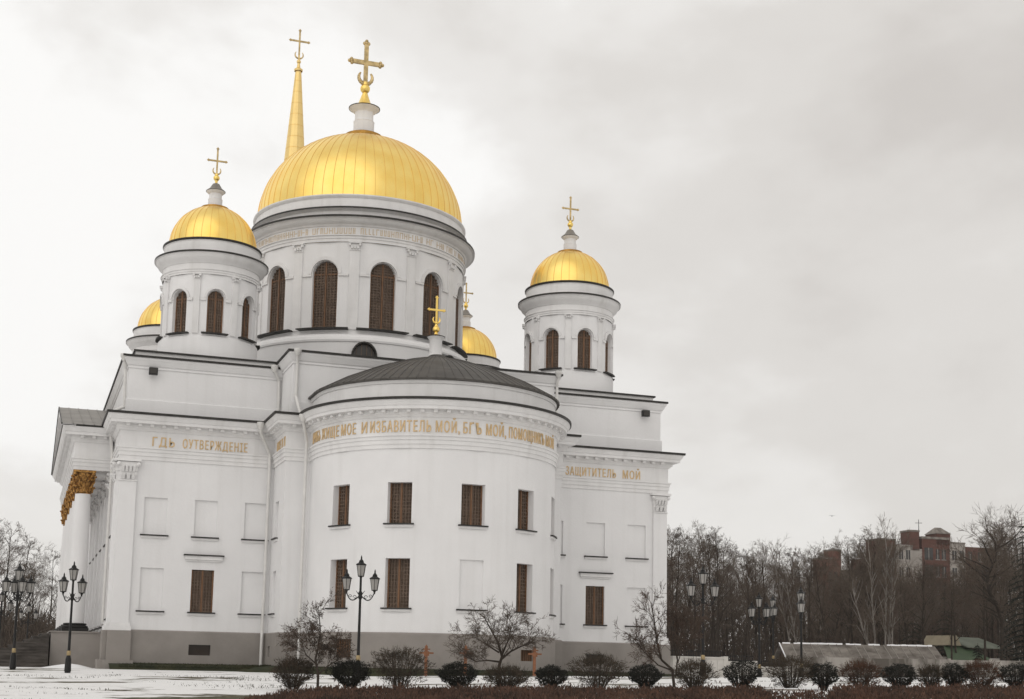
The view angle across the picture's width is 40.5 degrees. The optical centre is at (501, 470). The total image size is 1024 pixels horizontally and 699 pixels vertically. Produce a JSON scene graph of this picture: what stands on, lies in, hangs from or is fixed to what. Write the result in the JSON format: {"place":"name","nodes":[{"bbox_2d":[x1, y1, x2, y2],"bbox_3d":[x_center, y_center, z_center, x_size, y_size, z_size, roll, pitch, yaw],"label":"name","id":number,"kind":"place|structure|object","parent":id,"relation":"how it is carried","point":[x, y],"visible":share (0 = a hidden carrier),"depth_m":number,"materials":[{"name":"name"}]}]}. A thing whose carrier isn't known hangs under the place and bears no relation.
{"place":"outdoors","nodes":[
{"label":"outdoors","id":0,"kind":"place"},
{"bbox_2d":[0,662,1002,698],"bbox_3d":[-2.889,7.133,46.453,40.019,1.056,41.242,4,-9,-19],"label":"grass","id":1,"kind":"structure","parent":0,"point":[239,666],"depth_m":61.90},
{"bbox_2d":[0,667,1012,698],"bbox_3d":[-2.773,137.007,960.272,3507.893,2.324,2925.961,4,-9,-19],"label":"ground","id":2,"kind":"structure","parent":0,"point":[129,684],"depth_m":45.96,"materials":[{"name":"white snow"}]},
{"bbox_2d":[1,563,35,669],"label":"street lamp","id":3,"kind":"object","parent":2,"relation":"on","point":[19,583],"visible":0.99,"depth_m":57.24,"materials":[{"name":"black metal"}]},
{"bbox_2d":[0,521,39,647],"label":"bare tree","id":4,"kind":"object","parent":2,"relation":"on","point":[5,602],"visible":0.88,"depth_m":111.98,"materials":[{"name":"brown plant"}]},
{"bbox_2d":[0,593,56,647],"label":"undergrowth","id":5,"kind":"object","parent":2,"relation":"on","point":[39,627],"visible":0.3,"depth_m":114.09,"materials":[{"name":"plant"}]},
{"bbox_2d":[3,535,56,641],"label":"bare tree","id":6,"kind":"object","parent":2,"relation":"on","point":[26,562],"visible":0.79,"depth_m":115.59,"materials":[{"name":"brown plant"}]},
{"bbox_2d":[6,557,54,632],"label":"bare tree","id":7,"kind":"object","parent":2,"relation":"on","point":[33,594],"visible":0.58,"depth_m":117.90,"materials":[{"name":"brown plant"}]},
{"bbox_2d":[35,550,60,631],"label":"bare tree","id":8,"kind":"object","parent":2,"relation":"on","point":[55,588],"visible":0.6,"depth_m":122.43,"materials":[{"name":"brown plant"}]},
{"bbox_2d":[59,561,86,672],"bbox_3d":[-16.887,5.932,54.353,0.408,4.731,1.342,-3,-9,28],"label":"street lamp","id":9,"kind":"object","parent":2,"relation":"on","point":[64,581],"visible":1,"depth_m":54.34,"materials":[{"name":"black metal"}]},
{"bbox_2d":[268,654,319,689],"bbox_3d":[-6.249,6.070,41.550,1.603,1.126,1.551,4,-9,-19],"label":"bush","id":10,"kind":"object","parent":2,"relation":"on","point":[287,676],"visible":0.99,"depth_m":41.37,"materials":[{"name":"brown plant"}]},
{"bbox_2d":[284,29,309,160],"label":"spire","id":11,"kind":"structure","parent":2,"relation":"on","point":[295,139],"depth_m":107.62,"materials":[{"name":"gold metal"}]},
{"bbox_2d":[276,587,358,686],"bbox_3d":[-5.498,5.056,41.157,2.379,3.268,1.965,4,-9,-19],"label":"young bare tree","id":12,"kind":"object","parent":2,"relation":"on","point":[321,646],"visible":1,"depth_m":41.08,"materials":[{"name":"brown plant"}]},
{"bbox_2d":[0,40,685,673],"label":"cathedral","id":13,"kind":"structure","parent":2,"relation":"on","point":[316,390],"depth_m":65.97,"materials":[{"name":"white paint"}]},
{"bbox_2d":[136,568,163,614],"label":"blind window","id":14,"kind":"structure","parent":13,"relation":"in","point":[151,579],"depth_m":64.06,"materials":[{"name":"white paint"}]},
{"bbox_2d":[140,497,168,538],"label":"blind window","id":15,"kind":"structure","parent":13,"relation":"in","point":[155,509],"depth_m":64.53,"materials":[{"name":"white paint"}]},
{"bbox_2d":[165,287,192,335],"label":"arched window","id":16,"kind":"structure","parent":13,"relation":"in","point":[181,300],"depth_m":68.33,"materials":[{"name":"brown wood"}]},
{"bbox_2d":[187,570,214,615],"bbox_3d":[-13.992,5.722,64.756,1.280,2.130,0.338,4,-9,-19],"label":"window","id":17,"kind":"structure","parent":13,"relation":"in","point":[201,598],"depth_m":64.87,"materials":[{"name":"brown wood"}]},
{"bbox_2d":[191,500,218,540],"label":"blind window","id":18,"kind":"structure","parent":13,"relation":"in","point":[205,519],"depth_m":65.29,"materials":[{"name":"white paint"}]},
{"bbox_2d":[200,287,231,335],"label":"arched window","id":19,"kind":"structure","parent":13,"relation":"in","point":[213,323],"depth_m":68.21,"materials":[{"name":"brown wood"}]},
{"bbox_2d":[238,294,256,343],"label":"arched window","id":20,"kind":"structure","parent":13,"relation":"in","point":[244,302],"depth_m":69.35,"materials":[{"name":"brown wood"}]},
{"bbox_2d":[237,572,264,617],"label":"blind window","id":21,"kind":"structure","parent":13,"relation":"in","point":[252,582],"depth_m":65.57,"materials":[{"name":"white paint"}]},
{"bbox_2d":[241,503,265,542],"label":"blind window","id":22,"kind":"structure","parent":13,"relation":"in","point":[255,514],"depth_m":66.05,"materials":[{"name":"white paint"}]},
{"bbox_2d":[257,262,293,338],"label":"arched window","id":23,"kind":"structure","parent":13,"relation":"in","point":[281,275],"depth_m":78.36,"materials":[{"name":"brown wood"}]},
{"bbox_2d":[295,256,348,330],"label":"arched window","id":24,"kind":"structure","parent":13,"relation":"in","point":[326,275],"depth_m":76.97,"materials":[{"name":"brown wood"}]},
{"bbox_2d":[325,560,346,611],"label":"window","id":25,"kind":"structure","parent":13,"relation":"in","point":[341,565],"depth_m":60.45,"materials":[{"name":"brown wood"}]},
{"bbox_2d":[328,485,349,529],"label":"window","id":26,"kind":"structure","parent":13,"relation":"in","point":[344,491],"depth_m":60.88,"materials":[{"name":"brown wood"}]},
{"bbox_2d":[351,341,376,356],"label":"lunette window","id":27,"kind":"structure","parent":13,"relation":"in","point":[365,348],"depth_m":75.76,"materials":[{"name":"brown glass"}]},
{"bbox_2d":[356,259,408,334],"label":"arched window","id":28,"kind":"structure","parent":13,"relation":"in","point":[382,279],"depth_m":77.20,"materials":[{"name":"brown wood"}]},
{"bbox_2d":[380,559,410,611],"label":"window","id":29,"kind":"structure","parent":13,"relation":"in","point":[398,569],"depth_m":59.06,"materials":[{"name":"brown wood"}]},
{"bbox_2d":[383,483,413,526],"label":"window","id":30,"kind":"structure","parent":13,"relation":"in","point":[400,493],"depth_m":59.55,"materials":[{"name":"brown wood"}]},
{"bbox_2d":[413,269,452,345],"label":"arched window","id":31,"kind":"structure","parent":13,"relation":"in","point":[431,289],"depth_m":78.91,"materials":[{"name":"brown wood"}]},
{"bbox_2d":[451,283,467,357],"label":"arched window","id":32,"kind":"structure","parent":13,"relation":"in","point":[456,348],"depth_m":81.82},
{"bbox_2d":[456,560,486,613],"bbox_3d":[-1.273,4.943,58.956,1.349,2.260,0.278,4,-9,-19],"label":"blind window","id":33,"kind":"structure","parent":13,"relation":"in","point":[471,571],"depth_m":59.06,"materials":[{"name":"white paint"}]},
{"bbox_2d":[458,485,488,529],"bbox_3d":[-1.253,1.571,59.575,1.349,1.930,0.575,4,-9,-19],"label":"window","id":34,"kind":"structure","parent":13,"relation":"in","point":[471,500],"depth_m":59.77,"materials":[{"name":"brown wood"}]},
{"bbox_2d":[514,564,535,615],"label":"window","id":35,"kind":"structure","parent":13,"relation":"in","point":[521,585],"depth_m":60.88,"materials":[{"name":"brown wood"}]},
{"bbox_2d":[516,490,536,534],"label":"window","id":36,"kind":"structure","parent":13,"relation":"in","point":[522,495],"depth_m":61.32,"materials":[{"name":"brown wood"}]},
{"bbox_2d":[539,326,564,370],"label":"arched window","id":37,"kind":"structure","parent":13,"relation":"in","point":[552,339],"depth_m":74.64,"materials":[{"name":"brown wood"}]},
{"bbox_2d":[572,326,597,370],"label":"arched window","id":38,"kind":"structure","parent":13,"relation":"in","point":[583,359],"depth_m":74.55,"materials":[{"name":"brown wood"}]},
{"bbox_2d":[583,586,606,627],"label":"window","id":39,"kind":"structure","parent":13,"relation":"in","point":[594,594],"depth_m":71.28,"materials":[{"name":"brown wood"}]},
{"bbox_2d":[584,522,607,559],"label":"blind window","id":40,"kind":"structure","parent":13,"relation":"in","point":[594,531],"depth_m":71.71,"materials":[{"name":"white paint"}]},
{"bbox_2d":[625,588,647,628],"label":"blind window","id":41,"kind":"structure","parent":13,"relation":"in","point":[632,593],"depth_m":71.98,"materials":[{"name":"white paint"}]},
{"bbox_2d":[625,525,648,561],"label":"blind window","id":42,"kind":"structure","parent":13,"relation":"in","point":[636,533],"depth_m":72.47,"materials":[{"name":"white paint"}]},
{"bbox_2d":[325,659,371,687],"bbox_3d":[-4.567,6.124,41.508,1.436,1.008,1.371,4,-9,-19],"label":"clipped bush","id":43,"kind":"object","parent":2,"relation":"on","point":[352,680],"visible":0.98,"depth_m":41.35,"materials":[{"name":"black plant"}]},
{"bbox_2d":[342,555,379,677],"bbox_3d":[-5.255,5.635,51.246,1.412,4.980,0.430,1,-8,0],"label":"street lamp","id":44,"kind":"object","parent":2,"relation":"on","point":[361,567],"visible":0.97,"depth_m":51.35,"materials":[{"name":"black metal"}]},
{"bbox_2d":[108,663,674,676],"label":"grass verge","id":45,"kind":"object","parent":2,"relation":"on","point":[265,669],"depth_m":62.05,"materials":[{"name":"white snow"}]},
{"bbox_2d":[365,644,435,687],"bbox_3d":[-3.006,5.943,41.661,2.062,1.415,1.927,-5,-10,39],"label":"bush","id":46,"kind":"object","parent":2,"relation":"on","point":[400,675],"visible":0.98,"depth_m":41.42,"materials":[{"name":"brown plant"}]},
{"bbox_2d":[433,661,479,686],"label":"clipped bush","id":47,"kind":"object","parent":2,"relation":"on","point":[469,677],"visible":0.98,"depth_m":41.35,"materials":[{"name":"black plant"}]},
{"bbox_2d":[444,595,557,668],"bbox_3d":[-0.021,5.437,43.601,3.708,3.101,1.881,0,-8,5],"label":"young bare tree","id":48,"kind":"object","parent":2,"relation":"on","point":[507,637],"visible":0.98,"depth_m":43.59,"materials":[{"name":"brown plant"}]},
{"bbox_2d":[482,663,534,687],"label":"bush","id":49,"kind":"object","parent":2,"relation":"on","point":[516,673],"visible":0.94,"depth_m":41.33,"materials":[{"name":"brown plant"}]},
{"bbox_2d":[534,664,568,687],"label":"clipped bush","id":50,"kind":"object","parent":2,"relation":"on","point":[550,678],"visible":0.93,"depth_m":41.39,"materials":[{"name":"green plant"}]},
{"bbox_2d":[564,649,631,688],"bbox_3d":[2.985,5.988,41.635,2.060,1.323,2.064,-6,-11,41],"label":"bush","id":51,"kind":"object","parent":2,"relation":"on","point":[599,660],"visible":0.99,"depth_m":41.43,"materials":[{"name":"brown plant"}]},
{"bbox_2d":[239,678,1023,698],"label":"hedge","id":52,"kind":"object","parent":2,"relation":"on","point":[881,691],"visible":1,"depth_m":33.06,"materials":[{"name":"plant"}]},
{"bbox_2d":[628,663,664,688],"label":"clipped bush","id":53,"kind":"object","parent":2,"relation":"on","point":[636,677],"visible":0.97,"depth_m":41.39,"materials":[{"name":"black plant"}]},
{"bbox_2d":[613,580,714,686],"bbox_3d":[5.112,5.205,43.724,3.262,3.600,1.720,0,-8,8],"label":"young bare tree","id":54,"kind":"object","parent":2,"relation":"on","point":[681,617],"visible":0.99,"depth_m":43.70,"materials":[{"name":"brown plant"}]},
{"bbox_2d":[667,529,698,655],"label":"bare tree","id":55,"kind":"object","parent":2,"relation":"on","point":[676,576],"visible":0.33,"depth_m":122.24,"materials":[{"name":"brown plant"}]},
{"bbox_2d":[667,524,701,653],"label":"bare tree","id":56,"kind":"object","parent":2,"relation":"on","point":[679,550],"visible":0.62,"depth_m":113.18,"materials":[{"name":"brown plant"}]},
{"bbox_2d":[667,556,719,654],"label":"bare tree","id":57,"kind":"object","parent":2,"relation":"on","point":[694,606],"visible":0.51,"depth_m":108.71,"materials":[{"name":"brown plant"}]},
{"bbox_2d":[668,656,721,687],"bbox_3d":[5.854,6.084,41.492,1.643,1.093,1.506,-3,-9,29],"label":"bush","id":58,"kind":"object","parent":2,"relation":"on","point":[705,670],"visible":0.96,"depth_m":41.42,"materials":[{"name":"brown plant"}]},
{"bbox_2d":[667,520,723,655],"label":"bare tree","id":59,"kind":"object","parent":2,"relation":"on","point":[691,539],"visible":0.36,"depth_m":122.84,"materials":[{"name":"brown plant"}]},
{"bbox_2d":[670,531,724,656],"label":"bare tree","id":60,"kind":"object","parent":2,"relation":"on","point":[685,630],"visible":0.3,"depth_m":116.32,"materials":[{"name":"brown plant"}]},
{"bbox_2d":[686,566,719,672],"bbox_3d":[8.288,6.400,57.077,1.412,4.980,0.430,3,-8,-13],"label":"street lamp","id":61,"kind":"object","parent":2,"relation":"on","point":[702,574],"visible":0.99,"depth_m":57.20,"materials":[{"name":"black metal"}]},
{"bbox_2d":[667,533,740,656],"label":"bare tree","id":62,"kind":"object","parent":2,"relation":"on","point":[714,629],"visible":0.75,"depth_m":107.64,"materials":[{"name":"brown plant"}]},
{"bbox_2d":[692,554,739,656],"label":"bare tree","id":63,"kind":"object","parent":2,"relation":"on","point":[713,608],"visible":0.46,"depth_m":106.59,"materials":[{"name":"brown plant"}]},
{"bbox_2d":[695,525,749,656],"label":"bare tree","id":64,"kind":"object","parent":2,"relation":"on","point":[717,551],"visible":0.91,"depth_m":102.75,"materials":[{"name":"brown plant"}]},
{"bbox_2d":[670,649,792,676],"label":"boundary wall","id":65,"kind":"structure","parent":2,"relation":"on","point":[718,663],"depth_m":79.72,"materials":[{"name":"grey concrete"}]},
{"bbox_2d":[710,561,752,660],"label":"bare tree","id":66,"kind":"object","parent":2,"relation":"on","point":[727,631],"visible":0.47,"depth_m":110.92,"materials":[{"name":"brown plant"}]},
{"bbox_2d":[722,660,763,686],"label":"clipped bush","id":67,"kind":"object","parent":2,"relation":"on","point":[733,674],"visible":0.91,"depth_m":41.42,"materials":[{"name":"brown plant"}]},
{"bbox_2d":[700,539,800,661],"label":"bare tree","id":68,"kind":"object","parent":2,"relation":"on","point":[769,569],"visible":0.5,"depth_m":109.50,"materials":[{"name":"brown plant"}]},
{"bbox_2d":[727,560,776,664],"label":"bare tree","id":69,"kind":"object","parent":2,"relation":"on","point":[761,652],"visible":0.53,"depth_m":104.75,"materials":[{"name":"brown plant"}]},
{"bbox_2d":[726,548,780,661],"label":"bare tree","id":70,"kind":"object","parent":2,"relation":"on","point":[748,596],"visible":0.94,"depth_m":98.07,"materials":[{"name":"brown plant"}]},
{"bbox_2d":[724,542,790,666],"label":"bare tree","id":71,"kind":"object","parent":2,"relation":"on","point":[768,584],"visible":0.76,"depth_m":104.04,"materials":[{"name":"brown plant"}]},
{"bbox_2d":[747,593,770,676],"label":"street lamp","id":72,"kind":"object","parent":2,"relation":"on","point":[766,609],"visible":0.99,"depth_m":69.22,"materials":[{"name":"black metal"}]},
{"bbox_2d":[758,534,812,642],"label":"birch tree","id":73,"kind":"object","parent":2,"relation":"on","point":[785,582],"visible":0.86,"depth_m":103.66,"materials":[{"name":"grey plant"}]},
{"bbox_2d":[758,653,819,687],"bbox_3d":[8.725,6.047,41.665,1.982,1.216,1.674,8,-11,-42],"label":"bush","id":74,"kind":"object","parent":2,"relation":"on","point":[785,675],"visible":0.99,"depth_m":41.42,"materials":[{"name":"brown plant"}]},
{"bbox_2d":[796,586,805,676],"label":"street lamp","id":75,"kind":"object","parent":2,"relation":"on","point":[801,603],"visible":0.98,"depth_m":65.95,"materials":[{"name":"black metal"}]},
{"bbox_2d":[780,559,829,642],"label":"bare tree","id":76,"kind":"object","parent":2,"relation":"on","point":[809,587],"visible":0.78,"depth_m":100.73,"materials":[{"name":"brown plant"}]},
{"bbox_2d":[777,549,841,642],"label":"bare tree","id":77,"kind":"object","parent":2,"relation":"on","point":[799,570],"visible":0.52,"depth_m":107.28,"materials":[{"name":"brown plant"}]},
{"bbox_2d":[777,544,856,642],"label":"bare tree","id":78,"kind":"object","parent":2,"relation":"on","point":[825,571],"visible":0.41,"depth_m":123.76,"materials":[{"name":"brown plant"}]},
{"bbox_2d":[794,550,842,642],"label":"bare tree","id":79,"kind":"object","parent":2,"relation":"on","point":[819,598],"visible":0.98,"depth_m":96.64,"materials":[{"name":"brown plant"}]},
{"bbox_2d":[808,662,839,690],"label":"clipped bush","id":80,"kind":"object","parent":2,"relation":"on","point":[820,679],"visible":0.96,"depth_m":41.42,"materials":[{"name":"green plant"}]},
{"bbox_2d":[795,560,885,642],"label":"bare tree","id":81,"kind":"object","parent":2,"relation":"on","point":[836,627],"visible":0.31,"depth_m":109.77,"materials":[{"name":"brown plant"}]},
{"bbox_2d":[809,530,875,643],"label":"bare tree","id":82,"kind":"object","parent":2,"relation":"on","point":[835,566],"visible":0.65,"depth_m":100.19,"materials":[{"name":"brown plant"}]},
{"bbox_2d":[814,549,873,643],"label":"bare tree","id":83,"kind":"object","parent":2,"relation":"on","point":[846,612],"visible":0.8,"depth_m":97.40,"materials":[{"name":"brown plant"}]},
{"bbox_2d":[667,556,1023,664],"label":"undergrowth","id":84,"kind":"object","parent":2,"relation":"on","point":[739,649],"visible":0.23,"depth_m":125.14,"materials":[{"name":"brown plant"}]},
{"bbox_2d":[811,549,880,642],"bbox_3d":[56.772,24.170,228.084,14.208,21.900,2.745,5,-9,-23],"label":"apartment building","id":85,"kind":"structure","parent":2,"relation":"on","point":[830,554],"depth_m":226.81,"materials":[{"name":"red brick"}]},
{"bbox_2d":[774,642,942,666],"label":"shed","id":86,"kind":"structure","parent":2,"relation":"on","point":[879,651],"depth_m":93.01,"materials":[{"name":"white"}]},
{"bbox_2d":[836,656,886,686],"bbox_3d":[10.765,6.111,41.606,1.573,1.070,1.596,4,-9,-19],"label":"bush","id":87,"kind":"object","parent":2,"relation":"on","point":[848,668],"visible":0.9,"depth_m":41.44,"materials":[{"name":"brown plant"}]},
{"bbox_2d":[837,533,902,644],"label":"bare tree","id":88,"kind":"object","parent":2,"relation":"on","point":[878,633],"visible":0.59,"depth_m":96.51,"materials":[{"name":"brown plant"}]},
{"bbox_2d":[821,524,924,644],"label":"bare tree","id":89,"kind":"object","parent":2,"relation":"on","point":[845,571],"visible":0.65,"depth_m":98.52,"materials":[{"name":"brown plant"}]},
{"bbox_2d":[842,515,914,644],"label":"birch tree","id":90,"kind":"object","parent":2,"relation":"on","point":[892,598],"visible":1,"depth_m":95.66,"materials":[{"name":"grey plant"}]},
{"bbox_2d":[879,663,917,686],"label":"clipped bush","id":91,"kind":"object","parent":2,"relation":"on","point":[907,671],"visible":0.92,"depth_m":41.42,"materials":[{"name":"green plant"}]},
{"bbox_2d":[786,656,1023,677],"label":"concrete wall","id":92,"kind":"structure","parent":2,"relation":"on","point":[837,661],"depth_m":84.47,"materials":[{"name":"grey concrete"}]},
{"bbox_2d":[878,570,952,644],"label":"bare tree","id":93,"kind":"object","parent":2,"relation":"on","point":[905,598],"visible":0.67,"depth_m":99.14,"materials":[{"name":"brown plant"}]},
{"bbox_2d":[886,562,950,638],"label":"bare tree","id":94,"kind":"object","parent":2,"relation":"on","point":[926,585],"visible":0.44,"depth_m":114.22,"materials":[{"name":"brown plant"}]},
{"bbox_2d":[894,557,945,644],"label":"bare tree","id":95,"kind":"object","parent":2,"relation":"on","point":[923,590],"visible":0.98,"depth_m":97.05,"materials":[{"name":"brown plant"}]},
{"bbox_2d":[866,519,997,653],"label":"apartment building","id":96,"kind":"structure","parent":2,"relation":"on","point":[925,546],"depth_m":236.52,"materials":[{"name":"red brick"}]},
{"bbox_2d":[916,660,947,686],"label":"bush","id":97,"kind":"object","parent":2,"relation":"on","point":[927,671],"visible":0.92,"depth_m":41.46,"materials":[{"name":"green plant"}]},
{"bbox_2d":[911,554,968,656],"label":"bare tree","id":98,"kind":"object","parent":2,"relation":"on","point":[944,576],"visible":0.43,"depth_m":120.35,"materials":[{"name":"brown plant"}]},
{"bbox_2d":[925,579,971,659],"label":"bare tree","id":99,"kind":"object","parent":2,"relation":"on","point":[953,593],"visible":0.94,"depth_m":97.31,"materials":[{"name":"brown plant"}]},
{"bbox_2d":[941,662,970,686],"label":"clipped bush","id":100,"kind":"object","parent":2,"relation":"on","point":[956,676],"visible":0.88,"depth_m":41.49,"materials":[{"name":"green plant"}]},
{"bbox_2d":[926,570,986,652],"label":"bare tree","id":101,"kind":"object","parent":2,"relation":"on","point":[954,635],"visible":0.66,"depth_m":102.94,"materials":[{"name":"brown plant"}]},
{"bbox_2d":[924,635,999,660],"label":"house","id":102,"kind":"structure","parent":2,"relation":"on","point":[964,645],"depth_m":104.38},
{"bbox_2d":[926,525,1021,657],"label":"bare tree","id":103,"kind":"object","parent":2,"relation":"on","point":[992,629],"visible":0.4,"depth_m":108.72,"materials":[{"name":"brown plant"}]},
{"bbox_2d":[934,502,1023,660],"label":"bare tree","id":104,"kind":"object","parent":2,"relation":"on","point":[991,598],"visible":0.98,"depth_m":96.62,"materials":[{"name":"brown plant"}]},
{"bbox_2d":[955,657,1004,687],"bbox_3d":[14.427,6.106,41.568,1.470,1.072,1.452,8,-11,-40],"label":"bush","id":105,"kind":"object","parent":2,"relation":"on","point":[990,669],"visible":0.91,"depth_m":41.44,"materials":[{"name":"brown plant"}]},
{"bbox_2d":[956,556,1003,660],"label":"bare tree","id":106,"kind":"object","parent":2,"relation":"on","point":[983,619],"visible":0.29,"depth_m":103.32,"materials":[{"name":"brown plant"}]},
{"bbox_2d":[965,552,1017,657],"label":"bare tree","id":107,"kind":"object","parent":2,"relation":"on","point":[987,624],"visible":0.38,"depth_m":108.39,"materials":[{"name":"brown plant"}]},
{"bbox_2d":[967,526,1021,660],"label":"bare tree","id":108,"kind":"object","parent":2,"relation":"on","point":[999,567],"visible":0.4,"depth_m":106.69,"materials":[{"name":"brown plant"}]},
{"bbox_2d":[967,545,1022,615],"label":"bare tree","id":109,"kind":"object","parent":2,"relation":"on","point":[1005,556],"visible":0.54,"depth_m":105.27,"materials":[{"name":"brown plant"}]},
{"bbox_2d":[981,535,1023,660],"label":"bare tree","id":110,"kind":"object","parent":2,"relation":"on","point":[1007,550],"visible":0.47,"depth_m":107.31,"materials":[{"name":"brown plant"}]},
{"bbox_2d":[996,518,1023,660],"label":"spruce tree","id":111,"kind":"object","parent":2,"relation":"on","point":[1016,614],"visible":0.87,"depth_m":91.81,"materials":[{"name":"black plant"}]},
{"bbox_2d":[997,662,1023,686],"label":"clipped bush","id":112,"kind":"object","parent":2,"relation":"on","point":[1012,677],"visible":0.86,"depth_m":41.51,"materials":[{"name":"green plant"}]},
{"bbox_2d":[0,0,1023,660],"label":"sky","id":113,"kind":"structure","parent":0,"point":[804,219],"materials":[{"name":"white"}]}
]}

